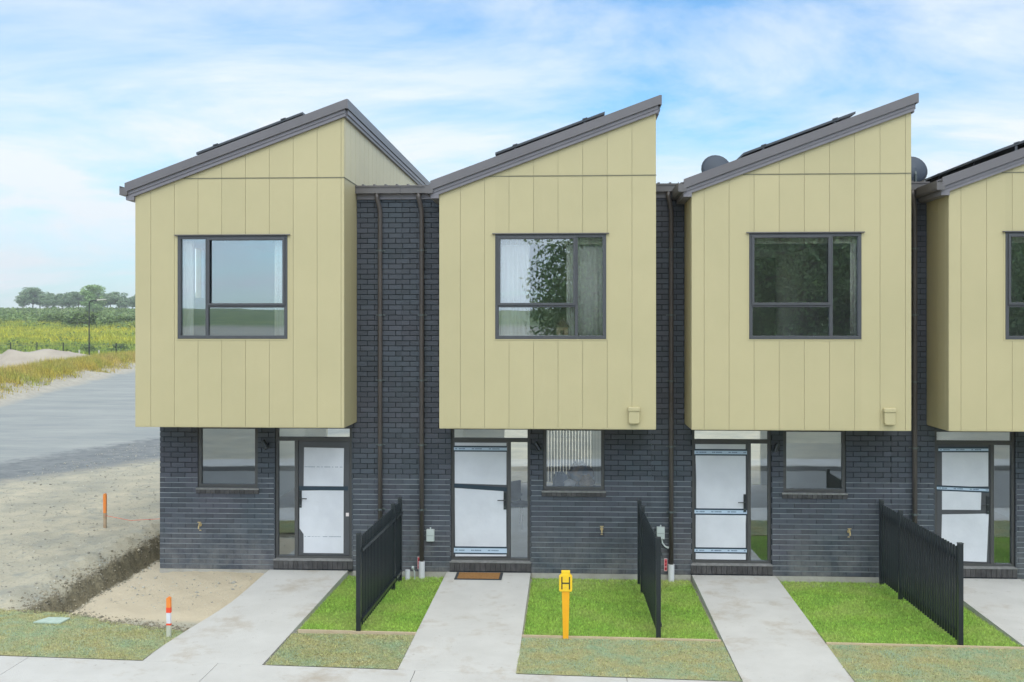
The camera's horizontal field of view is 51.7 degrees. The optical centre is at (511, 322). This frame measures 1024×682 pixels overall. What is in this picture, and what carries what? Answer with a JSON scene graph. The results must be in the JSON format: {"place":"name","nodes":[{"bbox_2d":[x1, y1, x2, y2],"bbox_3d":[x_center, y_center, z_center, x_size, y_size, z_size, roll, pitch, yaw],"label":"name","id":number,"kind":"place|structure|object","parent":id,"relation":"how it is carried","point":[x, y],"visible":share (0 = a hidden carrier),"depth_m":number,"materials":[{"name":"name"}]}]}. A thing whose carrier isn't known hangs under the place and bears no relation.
{"place":"outdoors","nodes":[
{"label":"outdoors","id":0,"kind":"place"},
{"bbox_2d":[0,656,27,674],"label":"pavement","id":1,"kind":"structure","parent":0,"point":[7,663],"depth_m":13.23,"materials":[{"name":"concrete"}]},
{"bbox_2d":[0,657,217,681],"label":"pavement","id":2,"kind":"structure","parent":0,"point":[38,669],"depth_m":12.85,"materials":[{"name":"concrete"}]},
{"bbox_2d":[0,444,250,610],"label":"gravel","id":3,"kind":"structure","parent":0,"point":[232,582],"depth_m":21.45,"materials":[{"name":"beige gravel"}]},
{"bbox_2d":[143,570,348,664],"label":"path","id":4,"kind":"structure","parent":0,"point":[262,618],"depth_m":14.87,"materials":[{"name":"concrete"}]},
{"bbox_2d":[200,663,414,681],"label":"pavement","id":5,"kind":"structure","parent":0,"point":[218,672],"depth_m":12.74,"materials":[{"name":"concrete"}]},
{"bbox_2d":[301,581,439,631],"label":"lawn","id":6,"kind":"structure","parent":0,"point":[378,607],"depth_m":15.59,"materials":[{"name":"plant"}]},
{"bbox_2d":[398,572,530,673],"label":"path","id":7,"kind":"structure","parent":0,"point":[475,626],"depth_m":14.61,"materials":[{"name":"concrete"}]},
{"bbox_2d":[454,572,502,579],"bbox_3d":[-0.543,4.157,17.358,0.770,0.020,0.450,0,0,3],"label":"doormat","id":8,"kind":"object","parent":7,"relation":"on","point":[476,576],"visible":1,"depth_m":17.28,"materials":[{"name":"brown fabric"}]},
{"bbox_2d":[0,309,977,681],"bbox_3d":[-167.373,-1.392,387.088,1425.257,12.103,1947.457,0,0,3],"label":"ground","id":9,"kind":"structure","parent":0,"point":[78,419],"depth_m":24.73,"materials":[{"name":"grey concrete"}]},
{"bbox_2d":[15,295,31,306],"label":"tree","id":10,"kind":"object","parent":9,"relation":"on","point":[22,300],"visible":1,"depth_m":454.30,"materials":[{"name":"green plant"}]},
{"bbox_2d":[17,287,42,307],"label":"tree","id":11,"kind":"object","parent":9,"relation":"on","point":[31,293],"visible":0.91,"depth_m":457.59,"materials":[{"name":"green plant"}]},
{"bbox_2d":[34,292,48,307],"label":"tree","id":12,"kind":"object","parent":9,"relation":"on","point":[39,299],"visible":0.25,"depth_m":462.76,"materials":[{"name":"green plant"}]},
{"bbox_2d":[0,349,89,367],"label":"sand pile","id":13,"kind":"object","parent":9,"relation":"on","point":[10,356],"visible":0.49,"depth_m":93.91,"materials":[{"name":"beige sand"}]},
{"bbox_2d":[38,293,52,308],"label":"tree","id":14,"kind":"object","parent":9,"relation":"on","point":[42,296],"visible":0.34,"depth_m":448.62,"materials":[{"name":"green plant"}]},
{"bbox_2d":[36,313,65,322],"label":"shrub","id":15,"kind":"object","parent":9,"relation":"on","point":[53,317],"visible":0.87,"depth_m":240.44,"materials":[{"name":"green plant"}]},
{"bbox_2d":[43,293,62,306],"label":"tree","id":16,"kind":"object","parent":9,"relation":"on","point":[53,298],"visible":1,"depth_m":434.63,"materials":[{"name":"green plant"}]},
{"bbox_2d":[1,342,116,353],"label":"wire fence","id":17,"kind":"object","parent":9,"relation":"on","point":[47,345],"visible":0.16,"depth_m":117.44,"materials":[{"name":"grey"}]},
{"bbox_2d":[57,292,75,307],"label":"tree","id":18,"kind":"object","parent":9,"relation":"on","point":[65,302],"visible":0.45,"depth_m":451.88,"materials":[{"name":"green plant"}]},
{"bbox_2d":[0,349,134,398],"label":"bank grass","id":19,"kind":"structure","parent":9,"relation":"on","point":[50,368],"depth_m":75.46,"materials":[{"name":"plant"}]},
{"bbox_2d":[0,319,134,345],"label":"field grass","id":20,"kind":"structure","parent":9,"relation":"on","point":[39,331],"depth_m":180.81,"materials":[{"name":"green plant"}]},
{"bbox_2d":[0,306,134,329],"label":"scrub","id":21,"kind":"object","parent":9,"relation":"on","point":[18,314],"visible":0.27,"depth_m":322.41,"materials":[{"name":"green plant"}]},
{"bbox_2d":[0,336,134,354],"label":"field grass","id":22,"kind":"structure","parent":9,"relation":"on","point":[31,347],"depth_m":141.86,"materials":[{"name":"green plant"}]},
{"bbox_2d":[0,323,134,352],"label":"bushes","id":23,"kind":"object","parent":9,"relation":"on","point":[20,349],"visible":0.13,"depth_m":149.31,"materials":[{"name":"green plant"}]},
{"bbox_2d":[68,291,84,306],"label":"tree","id":24,"kind":"object","parent":9,"relation":"on","point":[74,296],"visible":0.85,"depth_m":440.47,"materials":[{"name":"green plant"}]},
{"bbox_2d":[61,311,98,326],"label":"shrub","id":25,"kind":"object","parent":9,"relation":"on","point":[72,318],"visible":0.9,"depth_m":219.10,"materials":[{"name":"green plant"}]},
{"bbox_2d":[80,345,96,351],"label":"shrub","id":26,"kind":"object","parent":9,"relation":"on","point":[92,348],"visible":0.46,"depth_m":127.81,"materials":[{"name":"green plant"}]},
{"bbox_2d":[0,610,181,659],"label":"verge","id":27,"kind":"structure","parent":9,"relation":"on","point":[5,621],"depth_m":14.22,"materials":[{"name":"green plant"}]},
{"bbox_2d":[33,617,69,623],"bbox_3d":[-6.527,4.219,14.986,0.404,0.018,0.266,0,0,7],"label":"utility cover","id":28,"kind":"object","parent":27,"relation":"on","point":[53,620],"visible":1,"depth_m":14.94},
{"bbox_2d":[0,608,1023,681],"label":"verge grass","id":29,"kind":"structure","parent":27,"relation":"on","point":[336,640],"depth_m":13.56,"materials":[{"name":"green plant"}]},
{"bbox_2d":[79,284,106,311],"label":"tree","id":30,"kind":"object","parent":9,"relation":"on","point":[89,294],"visible":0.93,"depth_m":356.64,"materials":[{"name":"green plant"}]},
{"bbox_2d":[81,290,104,302],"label":"tree","id":31,"kind":"object","parent":9,"relation":"on","point":[82,297],"visible":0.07,"depth_m":439.77,"materials":[{"name":"green plant"}]},
{"bbox_2d":[88,299,106,354],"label":"street lamp","id":32,"kind":"object","parent":9,"relation":"on","point":[89,326],"visible":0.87,"depth_m":114.65,"materials":[{"name":"grey metal"}]},
{"bbox_2d":[8,531,191,630],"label":"soil clods","id":33,"kind":"object","parent":9,"relation":"on","point":[146,623],"visible":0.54,"depth_m":16.91,"materials":[{"name":"brown soil"}]},
{"bbox_2d":[101,319,115,324],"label":"shrub","id":34,"kind":"object","parent":9,"relation":"on","point":[107,321],"visible":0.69,"depth_m":225.83,"materials":[{"name":"green plant"}]},
{"bbox_2d":[102,293,115,306],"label":"tree","id":35,"kind":"object","parent":9,"relation":"on","point":[109,302],"visible":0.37,"depth_m":437.13,"materials":[{"name":"green plant"}]},
{"bbox_2d":[102,316,125,323],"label":"shrub","id":36,"kind":"object","parent":9,"relation":"on","point":[119,319],"visible":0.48,"depth_m":229.66,"materials":[{"name":"green plant"}]},
{"bbox_2d":[106,343,128,351],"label":"shrub","id":37,"kind":"object","parent":9,"relation":"on","point":[120,346],"visible":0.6,"depth_m":130.44,"materials":[{"name":"green plant"}]},
{"bbox_2d":[107,292,128,306],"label":"tree","id":38,"kind":"object","parent":9,"relation":"on","point":[120,299],"visible":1,"depth_m":433.12,"materials":[{"name":"green plant"}]},
{"bbox_2d":[115,302,128,307],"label":"tree","id":39,"kind":"object","parent":9,"relation":"on","point":[124,305],"visible":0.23,"depth_m":457.74,"materials":[{"name":"green plant"}]},
{"bbox_2d":[103,493,150,527],"bbox_3d":[-7.661,3.872,21.475,1.332,0.800,0.071,0,0,4],"label":"survey stake","id":40,"kind":"object","parent":9,"relation":"on","point":[105,510],"visible":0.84,"depth_m":21.50,"materials":[{"name":"brown wood"}]},
{"bbox_2d":[123,315,134,321],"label":"shrub","id":41,"kind":"object","parent":9,"relation":"on","point":[129,318],"visible":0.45,"depth_m":248.47,"materials":[{"name":"green plant"}]},
{"bbox_2d":[127,298,134,307],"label":"tree","id":42,"kind":"object","parent":9,"relation":"on","point":[131,303],"visible":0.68,"depth_m":453.45,"materials":[{"name":"green plant"}]},
{"bbox_2d":[166,596,171,636],"bbox_3d":[-4.633,4.008,14.265,0.062,0.625,0.042,0,0,3],"label":"survey stake","id":43,"kind":"object","parent":9,"relation":"on","point":[168,614],"visible":0.93,"depth_m":14.25,"materials":[{"name":"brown wood"}]},
{"bbox_2d":[119,99,429,575],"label":"townhouse","id":44,"kind":"structure","parent":9,"relation":"on","point":[241,405],"depth_m":17.28,"materials":[{"name":"beige wood"}]},
{"bbox_2d":[183,241,193,334],"bbox_3d":[-5.213,-0.530,17.039,0.173,1.580,0.045,0,0,3],"label":"curtain","id":45,"kind":"object","parent":44,"relation":"hanging from","point":[188,287],"visible":0.99,"depth_m":17.03,"materials":[{"name":"white fabric"}]},
{"bbox_2d":[198,427,257,486],"bbox_3d":[-4.808,2.263,17.943,1.026,1.041,0.082,0,0,3],"label":"window","id":46,"kind":"structure","parent":44,"relation":"in","point":[200,429],"depth_m":17.92,"materials":[{"name":"black metal"}]},
{"bbox_2d":[174,234,289,338],"bbox_3d":[-4.459,-0.578,16.872,1.868,1.662,0.115,0,0,3],"label":"window","id":47,"kind":"structure","parent":44,"relation":"in","point":[284,237],"depth_m":16.85,"materials":[{"name":"black metal"}]},
{"bbox_2d":[275,241,283,334],"bbox_3d":[-3.710,-0.530,16.960,0.203,1.580,0.045,0,0,3],"label":"curtain","id":48,"kind":"object","parent":44,"relation":"hanging from","point":[279,321],"visible":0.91,"depth_m":16.96,"materials":[{"name":"white fabric"}]},
{"bbox_2d":[299,441,349,555],"bbox_3d":[-3.177,2.964,17.837,0.872,1.929,0.121,0,0,3],"label":"door","id":49,"kind":"structure","parent":44,"relation":"in","point":[324,466],"depth_m":17.85,"materials":[{"name":"white glass"}]},
{"bbox_2d":[265,633,413,668],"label":"verge","id":50,"kind":"structure","parent":9,"relation":"on","point":[278,653],"depth_m":13.61,"materials":[{"name":"green plant"}]},
{"bbox_2d":[298,629,415,634],"bbox_3d":[-2.119,4.250,14.444,1.642,0.080,0.032,0,0,5],"label":"timber edging","id":51,"kind":"object","parent":9,"relation":"on","point":[350,632],"visible":0.64,"depth_m":14.44,"materials":[{"name":"brown wood"}]},
{"bbox_2d":[356,497,402,630],"bbox_3d":[-1.966,3.601,15.941,0.087,1.438,3.046,0,0,5],"label":"picket fence","id":52,"kind":"object","parent":9,"relation":"on","point":[379,570],"visible":0.93,"depth_m":15.65,"materials":[{"name":"black metal"}]},
{"bbox_2d":[405,569,409,579],"bbox_3d":[-1.734,4.213,17.556,0.084,0.215,0.084,0,0,3],"label":"stub pipe","id":53,"kind":"object","parent":9,"relation":"on","point":[407,573],"visible":0.66,"depth_m":17.52,"materials":[{"name":"white plastic"}]},
{"bbox_2d":[400,95,661,579],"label":"townhouse","id":54,"kind":"structure","parent":9,"relation":"on","point":[475,385],"depth_m":16.67,"materials":[{"name":"beige wood"}]},
{"bbox_2d":[454,442,506,556],"bbox_3d":[-0.530,2.964,17.697,0.891,1.929,0.121,0,0,3],"label":"door","id":55,"kind":"structure","parent":54,"relation":"in","point":[480,468],"depth_m":17.71,"materials":[{"name":"white glass"}]},
{"bbox_2d":[499,241,529,334],"bbox_3d":[0.035,-0.520,16.760,0.503,1.560,0.047,0,0,3],"label":"curtain","id":56,"kind":"object","parent":54,"relation":"hanging from","point":[514,273],"visible":0.98,"depth_m":16.76,"materials":[{"name":"white fabric"}]},
{"bbox_2d":[511,480,526,529],"bbox_3d":[0.181,3.581,20.820,0.484,0.882,0.464,0,0,41],"label":"dining chair","id":57,"kind":"object","parent":54,"relation":"on","point":[515,490],"visible":0.52,"depth_m":20.94,"materials":[{"name":"grey fabric"}]},
{"bbox_2d":[492,233,608,338],"bbox_3d":[0.606,-0.578,16.604,1.830,1.662,0.115,0,0,3],"label":"window","id":58,"kind":"structure","parent":54,"relation":"in","point":[498,236],"depth_m":16.57,"materials":[{"name":"black metal"}]},
{"bbox_2d":[500,238,602,244],"bbox_3d":[0.615,-1.310,16.723,1.640,0.140,0.020,0,0,3],"label":"roller blind","id":59,"kind":"object","parent":54,"relation":"attached to","point":[564,241],"visible":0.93,"depth_m":16.72,"materials":[{"name":"beige fabric"}]},
{"bbox_2d":[555,318,568,334],"bbox_3d":[0.794,0.055,16.704,0.240,0.270,0.065,0,0,3],"label":"sill ornament","id":60,"kind":"object","parent":54,"relation":"on","point":[562,326],"visible":1,"depth_m":16.68,"materials":[{"name":"beige"}]},
{"bbox_2d":[566,241,573,334],"bbox_3d":[0.923,-0.520,16.708,0.122,1.560,0.040,0,0,14],"label":"curtain","id":61,"kind":"object","parent":54,"relation":"hanging from","point":[569,287],"visible":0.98,"depth_m":16.71,"materials":[{"name":"white fabric"}]},
{"bbox_2d":[543,429,603,489],"bbox_3d":[1.031,2.263,17.634,1.014,1.041,0.082,0,0,3],"label":"window","id":62,"kind":"structure","parent":54,"relation":"in","point":[545,487],"depth_m":17.60,"materials":[{"name":"black metal"}]},
{"bbox_2d":[547,430,600,481],"bbox_3d":[1.648,2.940,26.154,1.927,2.000,0.010,0,0,3],"label":"vertical blind","id":63,"kind":"object","parent":54,"relation":"attached to","point":[573,451],"visible":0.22,"depth_m":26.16,"materials":[{"name":"grey fabric"}]},
{"bbox_2d":[578,244,602,334],"bbox_3d":[1.226,-0.520,16.757,0.442,1.560,0.047,0,0,3],"label":"curtain","id":64,"kind":"object","parent":54,"relation":"hanging from","point":[590,289],"visible":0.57,"depth_m":16.75,"materials":[{"name":"white fabric"}]},
{"bbox_2d":[522,635,720,641],"bbox_3d":[1.455,4.250,14.147,2.652,0.080,0.032,0,0,5],"label":"timber edging","id":65,"kind":"object","parent":9,"relation":"on","point":[601,637],"visible":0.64,"depth_m":14.14,"materials":[{"name":"brown wood"}]},
{"bbox_2d":[516,638,740,680],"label":"verge","id":66,"kind":"structure","parent":9,"relation":"on","point":[659,656],"depth_m":13.33,"materials":[{"name":"green plant"}]},
{"bbox_2d":[559,570,571,638],"bbox_3d":[0.721,3.822,14.180,0.176,0.995,0.072,0,0,3],"label":"hydrant marker","id":67,"kind":"object","parent":66,"relation":"on","point":[565,582],"visible":0.91,"depth_m":14.16,"materials":[{"name":"yellow paint"}]},
{"bbox_2d":[637,499,661,637],"bbox_3d":[2.030,3.601,15.715,0.086,1.438,3.074,0,0,2],"label":"picket fence","id":68,"kind":"object","parent":9,"relation":"on","point":[649,553],"visible":0.92,"depth_m":15.32,"materials":[{"name":"black metal"}]},
{"bbox_2d":[651,93,918,583],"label":"townhouse","id":69,"kind":"structure","parent":9,"relation":"on","point":[751,335],"depth_m":16.47,"materials":[{"name":"beige wood"}]},
{"bbox_2d":[701,155,728,171],"bbox_3d":[3.809,-2.870,19.993,0.494,0.620,0.532,0,0,-38],"label":"satellite dish","id":70,"kind":"object","parent":69,"relation":"on","point":[711,162],"visible":0.34,"depth_m":19.92,"materials":[{"name":"grey metal"}]},
{"bbox_2d":[694,443,746,559],"bbox_3d":[3.454,2.964,17.486,0.861,1.929,0.121,0,0,3],"label":"door","id":71,"kind":"structure","parent":69,"relation":"in","point":[720,469],"depth_m":17.50,"materials":[{"name":"white"}]},
{"bbox_2d":[754,237,855,243],"bbox_3d":[4.549,-1.310,16.515,1.620,0.140,0.020,0,0,3],"label":"roller blind","id":72,"kind":"object","parent":69,"relation":"attached to","point":[799,240],"visible":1,"depth_m":16.51,"materials":[{"name":"beige fabric"}]},
{"bbox_2d":[746,231,864,338],"bbox_3d":[4.545,-0.578,16.395,1.806,1.662,0.115,0,0,3],"label":"window","id":73,"kind":"structure","parent":69,"relation":"in","point":[752,235],"depth_m":16.36,"materials":[{"name":"black metal"}]},
{"bbox_2d":[786,432,840,442],"bbox_3d":[4.981,1.865,17.483,0.900,0.250,0.020,0,0,3],"label":"roller blind","id":74,"kind":"object","parent":69,"relation":"attached to","point":[813,437],"visible":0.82,"depth_m":17.48,"materials":[{"name":"beige fabric"}]},
{"bbox_2d":[783,430,844,491],"bbox_3d":[4.976,2.263,17.425,1.012,1.041,0.082,0,0,3],"label":"window","id":75,"kind":"structure","parent":69,"relation":"in","point":[842,489],"depth_m":17.39,"materials":[{"name":"black metal"}]},
{"bbox_2d":[850,238,855,335],"bbox_3d":[5.322,-0.530,16.475,0.091,1.580,0.039,0,0,18],"label":"curtain","id":76,"kind":"object","parent":69,"relation":"hanging from","point":[852,289],"visible":0.99,"depth_m":16.48,"materials":[{"name":"white fabric"}]},
{"bbox_2d":[879,499,963,644],"bbox_3d":[5.953,3.601,15.527,0.086,1.438,3.433,0,0,2],"label":"picket fence","id":77,"kind":"object","parent":9,"relation":"on","point":[921,568],"visible":0.87,"depth_m":15.24,"materials":[{"name":"black metal"}]},
{"bbox_2d":[826,642,1023,648],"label":"timber edging","id":78,"kind":"object","parent":9,"relation":"on","point":[915,645],"visible":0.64,"depth_m":13.81,"materials":[{"name":"brown wood"}]},
{"bbox_2d":[827,645,1023,681],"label":"verge","id":79,"kind":"structure","parent":9,"relation":"on","point":[928,669],"depth_m":13.13,"materials":[{"name":"green plant"}]},
{"bbox_2d":[891,140,1023,580],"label":"townhouse","id":80,"kind":"structure","parent":9,"relation":"on","point":[957,464],"depth_m":16.95,"materials":[{"name":"beige wood"}]},
{"bbox_2d":[911,157,927,181],"bbox_3d":[7.446,-2.740,19.819,0.457,0.760,0.517,0,0,-34],"label":"satellite dish","id":81,"kind":"object","parent":80,"relation":"on","point":[919,171],"visible":0.63,"depth_m":19.67,"materials":[{"name":"grey metal"}]},
{"bbox_2d":[937,445,989,562],"bbox_3d":[7.384,2.964,17.278,0.852,1.929,0.121,0,0,3],"label":"door","id":82,"kind":"structure","parent":80,"relation":"in","point":[963,471],"depth_m":17.28,"materials":[{"name":"white glass"}]},
{"bbox_2d":[1002,231,1023,338],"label":"window","id":83,"kind":"structure","parent":80,"relation":"in","point":[1008,234],"depth_m":16.21,"materials":[{"name":"black metal"}]},
{"bbox_2d":[1011,237,1023,242],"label":"roller blind","id":84,"kind":"object","parent":80,"relation":"attached to","point":[1017,239],"visible":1,"depth_m":16.34,"materials":[{"name":"beige"}]},
{"bbox_2d":[0,0,1023,308],"label":"sky","id":85,"kind":"structure","parent":0,"point":[97,97],"materials":[{"name":"blue"}]},
{"bbox_2d":[411,670,626,681],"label":"pavement","id":86,"kind":"structure","parent":0,"point":[431,676],"depth_m":12.60,"materials":[{"name":"concrete"}]},
{"bbox_2d":[552,470,567,485],"bbox_3d":[0.837,2.763,18.345,0.272,0.426,0.270,0,0,3],"label":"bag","id":87,"kind":"object","parent":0,"point":[560,478],"visible":0.53,"depth_m":18.25,"materials":[{"name":"grey"}]},
{"bbox_2d":[566,460,593,485],"bbox_3d":[1.198,2.688,18.555,0.496,0.551,0.348,0,0,3],"label":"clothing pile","id":88,"kind":"object","parent":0,"point":[577,471],"visible":0.57,"depth_m":18.46,"materials":[{"name":"grey fabric"}]},
{"bbox_2d":[579,474,594,485],"bbox_3d":[1.288,2.740,18.100,0.277,0.302,0.206,0,0,3],"label":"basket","id":89,"kind":"object","parent":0,"point":[587,480],"visible":0.66,"depth_m":18.06,"materials":[{"name":"wicker"}]},
{"bbox_2d":[524,583,717,638],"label":"lawn","id":90,"kind":"structure","parent":0,"point":[672,616],"depth_m":15.38,"materials":[{"name":"plant"}]},
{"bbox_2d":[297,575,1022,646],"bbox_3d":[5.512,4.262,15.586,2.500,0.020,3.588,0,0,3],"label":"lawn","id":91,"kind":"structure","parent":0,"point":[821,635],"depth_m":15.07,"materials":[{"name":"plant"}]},
{"bbox_2d":[627,678,728,681],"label":"pavement","id":92,"kind":"structure","parent":0,"point":[646,680],"depth_m":12.53,"materials":[{"name":"concrete"}]},
{"bbox_2d":[692,575,853,681],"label":"path","id":93,"kind":"structure","parent":0,"point":[765,629],"depth_m":14.38,"materials":[{"name":"concrete"}]},
{"bbox_2d":[964,578,1023,646],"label":"path","id":94,"kind":"structure","parent":0,"point":[998,604],"depth_m":15.81,"materials":[{"name":"concrete"}]},
{"bbox_3d":[1.070,3.460,18.319,0.900,1.120,0.900,0,0,3],"label":"side table","id":95,"kind":"object","parent":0,"visible":0},
{"bbox_2d":[564,479,575,485],"bbox_3d":[0.986,2.740,17.998,0.212,0.175,0.181,0,0,3],"label":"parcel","id":96,"kind":"object","parent":95,"relation":"on","point":[568,482],"visible":0.73,"depth_m":17.94,"materials":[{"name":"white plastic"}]}
]}

